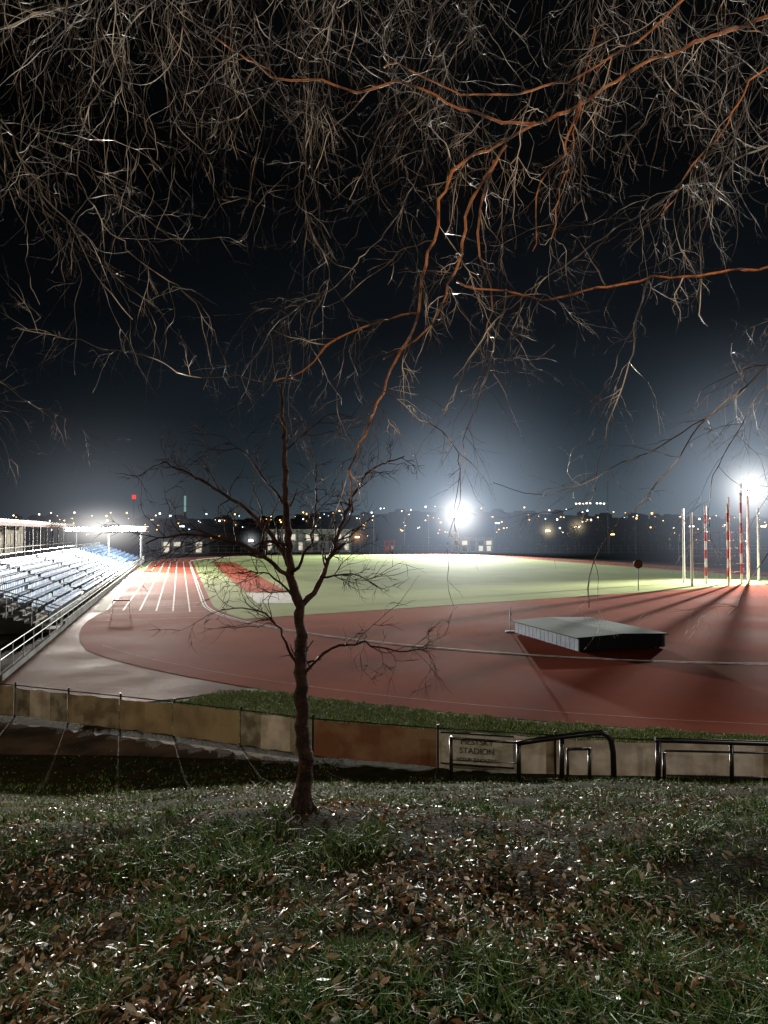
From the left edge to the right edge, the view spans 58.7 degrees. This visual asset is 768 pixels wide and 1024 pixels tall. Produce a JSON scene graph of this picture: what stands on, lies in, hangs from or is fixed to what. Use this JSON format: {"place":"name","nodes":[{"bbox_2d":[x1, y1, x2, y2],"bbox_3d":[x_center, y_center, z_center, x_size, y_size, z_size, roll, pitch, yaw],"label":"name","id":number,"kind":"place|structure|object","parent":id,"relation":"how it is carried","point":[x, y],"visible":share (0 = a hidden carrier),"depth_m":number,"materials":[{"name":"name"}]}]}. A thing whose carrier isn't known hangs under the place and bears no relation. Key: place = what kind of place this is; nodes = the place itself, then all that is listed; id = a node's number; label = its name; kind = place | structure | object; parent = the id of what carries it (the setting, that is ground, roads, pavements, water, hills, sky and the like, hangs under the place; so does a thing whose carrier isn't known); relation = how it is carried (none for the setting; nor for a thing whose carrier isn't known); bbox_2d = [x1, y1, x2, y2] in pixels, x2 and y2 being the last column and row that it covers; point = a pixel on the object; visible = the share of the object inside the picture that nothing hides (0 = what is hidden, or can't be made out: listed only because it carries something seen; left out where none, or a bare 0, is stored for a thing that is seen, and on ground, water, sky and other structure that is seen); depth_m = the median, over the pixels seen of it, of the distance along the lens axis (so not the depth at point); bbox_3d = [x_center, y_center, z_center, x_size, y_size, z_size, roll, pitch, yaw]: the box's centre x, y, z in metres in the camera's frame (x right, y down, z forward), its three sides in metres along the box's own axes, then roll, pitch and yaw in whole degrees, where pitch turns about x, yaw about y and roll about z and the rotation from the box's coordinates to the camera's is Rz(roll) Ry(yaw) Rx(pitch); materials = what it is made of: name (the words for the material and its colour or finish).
{"place":"outdoors","nodes":[
{"label":"outdoors","id":0,"kind":"place"},
{"bbox_2d":[183,496,186,528],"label":"church tower","id":1,"kind":"structure","parent":0,"point":[184,521],"depth_m":599.46,"materials":[{"name":"teal metal"}]},
{"bbox_2d":[0,542,767,1023],"bbox_3d":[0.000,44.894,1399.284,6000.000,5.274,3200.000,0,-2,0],"label":"ground","id":2,"kind":"structure","parent":0,"point":[84,768],"depth_m":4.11,"materials":[{"name":"green plant"}]},
{"bbox_2d":[0,518,74,558],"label":"stand pavilion","id":3,"kind":"structure","parent":2,"relation":"on","point":[12,536],"depth_m":105.00,"materials":[{"name":"grey metal"}]},
{"bbox_2d":[0,542,144,680],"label":"spectator stand","id":4,"kind":"object","parent":2,"relation":"on","point":[42,593],"visible":0.98,"depth_m":55.33,"materials":[{"name":"concrete"}]},
{"bbox_2d":[64,526,147,567],"bbox_3d":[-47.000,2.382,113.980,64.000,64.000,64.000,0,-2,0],"label":"canopy","id":5,"kind":"object","parent":2,"relation":"on","point":[75,529],"visible":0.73,"depth_m":115.02,"materials":[{"name":"silver metal"}]},
{"bbox_2d":[0,557,252,713],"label":"asphalt apron","id":6,"kind":"object","parent":2,"relation":"on","point":[65,659],"visible":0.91,"depth_m":28.35,"materials":[{"name":"grey asphalt"}]},
{"bbox_2d":[93,559,154,610],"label":"walkway","id":7,"kind":"structure","parent":6,"relation":"on","point":[107,602],"depth_m":71.23,"materials":[{"name":"beige concrete"}]},
{"bbox_2d":[132,495,135,519],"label":"radio mast","id":8,"kind":"object","parent":2,"relation":"on","point":[133,496],"visible":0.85,"depth_m":899.58,"materials":[{"name":"silver metal"}]},
{"bbox_2d":[0,722,298,760],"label":"footpath","id":9,"kind":"structure","parent":2,"relation":"on","point":[19,739],"depth_m":19.09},
{"bbox_2d":[157,538,211,553],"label":"equipment shed","id":10,"kind":"structure","parent":2,"relation":"on","point":[169,546],"depth_m":189.75,"materials":[{"name":"grey"}]},
{"bbox_2d":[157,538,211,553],"bbox_3d":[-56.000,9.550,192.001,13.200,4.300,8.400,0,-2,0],"label":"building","id":11,"kind":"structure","parent":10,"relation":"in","point":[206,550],"depth_m":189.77,"materials":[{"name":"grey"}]},
{"bbox_2d":[95,383,458,813],"bbox_3d":[-0.809,0.648,4.868,2.640,3.202,1.346,0,-2,0],"label":"young tree","id":12,"kind":"object","parent":2,"relation":"on","point":[301,797],"visible":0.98,"depth_m":4.94,"materials":[{"name":"brown plant"}]},
{"bbox_2d":[265,529,351,552],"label":"clubhouse","id":13,"kind":"structure","parent":2,"relation":"on","point":[301,536],"depth_m":202.77,"materials":[{"name":"grey"}]},
{"bbox_2d":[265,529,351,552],"bbox_3d":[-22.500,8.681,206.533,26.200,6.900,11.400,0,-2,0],"label":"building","id":14,"kind":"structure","parent":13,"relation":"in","point":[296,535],"depth_m":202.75,"materials":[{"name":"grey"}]},
{"bbox_2d":[0,744,767,1023],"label":"fallen leaves","id":15,"kind":"object","parent":2,"relation":"on","point":[131,1005],"visible":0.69,"depth_m":3.15,"materials":[{"name":"brown plant"}]},
{"bbox_2d":[0,0,767,647],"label":"birch tree","id":16,"kind":"object","parent":2,"relation":"on","point":[482,114],"visible":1,"depth_m":4.53,"materials":[{"name":"brown plant"}]},
{"bbox_2d":[0,682,767,776],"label":"banner fence","id":17,"kind":"object","parent":2,"relation":"on","point":[393,743],"visible":0.84,"depth_m":17.88,"materials":[{"name":"brown fabric"}]},
{"bbox_2d":[441,731,513,768],"bbox_3d":[2.300,5.883,16.876,1.800,0.790,0.054,0,-2,12],"label":"fence sign","id":18,"kind":"object","parent":17,"relation":"attached to","point":[481,751],"visible":0.8,"depth_m":16.85,"materials":[{"name":"beige metal"}]},
{"bbox_2d":[384,541,394,552],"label":"red equipment rack","id":19,"kind":"object","parent":2,"relation":"on","point":[387,548],"visible":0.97,"depth_m":193.69,"materials":[{"name":"red"}]},
{"bbox_2d":[12,503,767,542],"bbox_3d":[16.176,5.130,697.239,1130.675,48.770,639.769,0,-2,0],"label":"distant town","id":20,"kind":"object","parent":2,"relation":"on","point":[386,532],"visible":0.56,"depth_m":611.57,"materials":[{"name":"grey"}]},
{"bbox_2d":[25,521,767,551],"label":"distant treeline","id":21,"kind":"object","parent":2,"relation":"on","point":[642,537],"visible":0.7,"depth_m":234.32,"materials":[{"name":"black plant"}]},
{"bbox_2d":[404,518,404,552],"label":"flag pole","id":22,"kind":"object","parent":2,"relation":"on","point":[404,535],"visible":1,"depth_m":198.80,"materials":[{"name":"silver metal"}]},
{"bbox_2d":[428,518,428,552],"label":"flag pole","id":23,"kind":"object","parent":2,"relation":"on","point":[428,535],"visible":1,"depth_m":198.80,"materials":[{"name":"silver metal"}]},
{"bbox_2d":[142,545,767,552],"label":"fence","id":24,"kind":"object","parent":2,"relation":"on","point":[490,545],"visible":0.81,"depth_m":197.79,"materials":[{"name":"grey metal"}]},
{"bbox_2d":[451,511,466,553],"bbox_3d":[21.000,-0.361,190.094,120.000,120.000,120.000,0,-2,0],"label":"floodlight mast","id":25,"kind":"object","parent":2,"relation":"on","point":[460,512],"visible":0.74,"depth_m":191.63,"materials":[{"name":"silver metal"}]},
{"bbox_2d":[162,688,767,746],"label":"verge grass strip","id":26,"kind":"object","parent":2,"relation":"on","point":[231,702],"visible":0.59,"depth_m":22.05,"materials":[{"name":"green plant"}]},
{"bbox_2d":[80,688,767,742],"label":"verge grass tufts","id":27,"kind":"object","parent":26,"relation":"on","point":[615,731],"visible":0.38,"depth_m":21.84,"materials":[{"name":"green plant"}]},
{"bbox_2d":[449,537,495,552],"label":"building","id":28,"kind":"structure","parent":2,"relation":"on","point":[478,541],"depth_m":203.71,"materials":[{"name":"grey"}]},
{"bbox_2d":[449,730,616,783],"bbox_3d":[3.206,5.381,14.779,3.568,1.422,0.261,0,-2,5],"label":"tubular handrail","id":29,"kind":"object","parent":2,"relation":"on","point":[561,738],"visible":0.89,"depth_m":14.76,"materials":[{"name":"black metal"}]},
{"bbox_2d":[607,482,608,553],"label":"flag pole","id":30,"kind":"object","parent":2,"relation":"on","point":[607,510],"visible":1,"depth_m":192.14,"materials":[{"name":"silver metal"}]},
{"bbox_2d":[635,509,635,553],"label":"flag pole","id":31,"kind":"object","parent":2,"relation":"on","point":[635,531],"visible":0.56,"depth_m":189.84,"materials":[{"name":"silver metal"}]},
{"bbox_2d":[702,506,703,554],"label":"flag pole","id":32,"kind":"object","parent":2,"relation":"on","point":[702,533],"visible":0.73,"depth_m":179.85,"materials":[{"name":"silver metal"}]},
{"bbox_2d":[654,737,767,784],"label":"tubular handrail","id":33,"kind":"object","parent":2,"relation":"on","point":[658,741],"visible":0.84,"depth_m":14.82,"materials":[{"name":"black metal"}]},
{"bbox_2d":[738,483,758,577],"bbox_3d":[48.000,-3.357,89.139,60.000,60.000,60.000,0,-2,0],"label":"floodlight mast","id":34,"kind":"object","parent":2,"relation":"on","point":[752,491],"visible":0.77,"depth_m":89.66,"materials":[{"name":"silver metal"}]},
{"bbox_2d":[0,0,767,519],"label":"sky","id":35,"kind":"structure","parent":0,"point":[676,366],"materials":[{"name":"black"}]},
{"bbox_2d":[20,512,767,541],"bbox_3d":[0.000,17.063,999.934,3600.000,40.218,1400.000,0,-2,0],"label":"background hills","id":36,"kind":"structure","parent":0,"point":[622,525],"depth_m":698.99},
{"bbox_2d":[79,553,767,735],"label":"running track","id":37,"kind":"structure","parent":0,"point":[702,695],"depth_m":33.39,"materials":[{"name":"red rubber"}]},
{"bbox_2d":[110,600,129,613],"bbox_3d":[-19.553,7.034,50.575,1.290,0.991,0.733,0,-2,-9],"label":"hurdle","id":38,"kind":"object","parent":37,"relation":"on","point":[120,600],"visible":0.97,"depth_m":50.90,"materials":[{"name":"white metal"}]},
{"bbox_2d":[103,553,767,723],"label":"lane markings","id":39,"kind":"object","parent":37,"relation":"on","point":[312,634],"visible":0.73,"depth_m":54.88,"materials":[{"name":"white paint"}]},
{"bbox_2d":[190,554,767,663],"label":"track inner kerb","id":40,"kind":"structure","parent":37,"relation":"on","point":[485,651],"depth_m":34.94,"materials":[{"name":"white paint"}]},
{"bbox_2d":[505,607,514,631],"bbox_3d":[7.725,6.470,41.026,0.850,1.500,0.300,0,-2,0],"label":"jump upright","id":41,"kind":"object","parent":37,"relation":"on","point":[510,622],"visible":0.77,"depth_m":40.99,"materials":[{"name":"grey metal"}]},
{"bbox_2d":[510,617,668,651],"bbox_3d":[11.085,6.680,37.822,5.400,0.890,7.050,1,-2,-17],"label":"jump mat","id":42,"kind":"object","parent":37,"relation":"on","point":[576,633],"visible":0.98,"depth_m":35.51,"materials":[{"name":"grey plastic"}]},
{"bbox_2d":[193,554,767,618],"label":"infield grass","id":43,"kind":"structure","parent":0,"point":[497,579],"depth_m":82.72,"materials":[{"name":"green plant"}]},
{"bbox_2d":[212,562,284,591],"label":"long jump runway","id":44,"kind":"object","parent":43,"relation":"on","point":[262,581],"visible":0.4,"depth_m":86.08,"materials":[{"name":"red rubber"}]},
{"bbox_2d":[246,593,292,602],"bbox_3d":[-10.075,7.794,62.046,4.046,0.001,10.991,0,-2,-16],"label":"long jump sand pit","id":45,"kind":"object","parent":43,"relation":"on","point":[257,597],"visible":0.8,"depth_m":62.29,"materials":[{"name":"beige sand"}]},
{"bbox_2d":[633,560,642,590],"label":"round sign","id":46,"kind":"object","parent":43,"relation":"on","point":[638,564],"visible":0.98,"depth_m":69.78,"materials":[{"name":"black metal"}]},
{"bbox_2d":[682,490,759,585],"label":"hammer throw cage","id":47,"kind":"object","parent":43,"relation":"on","point":[728,564],"visible":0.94,"depth_m":79.45,"materials":[{"name":"white"}]}
]}

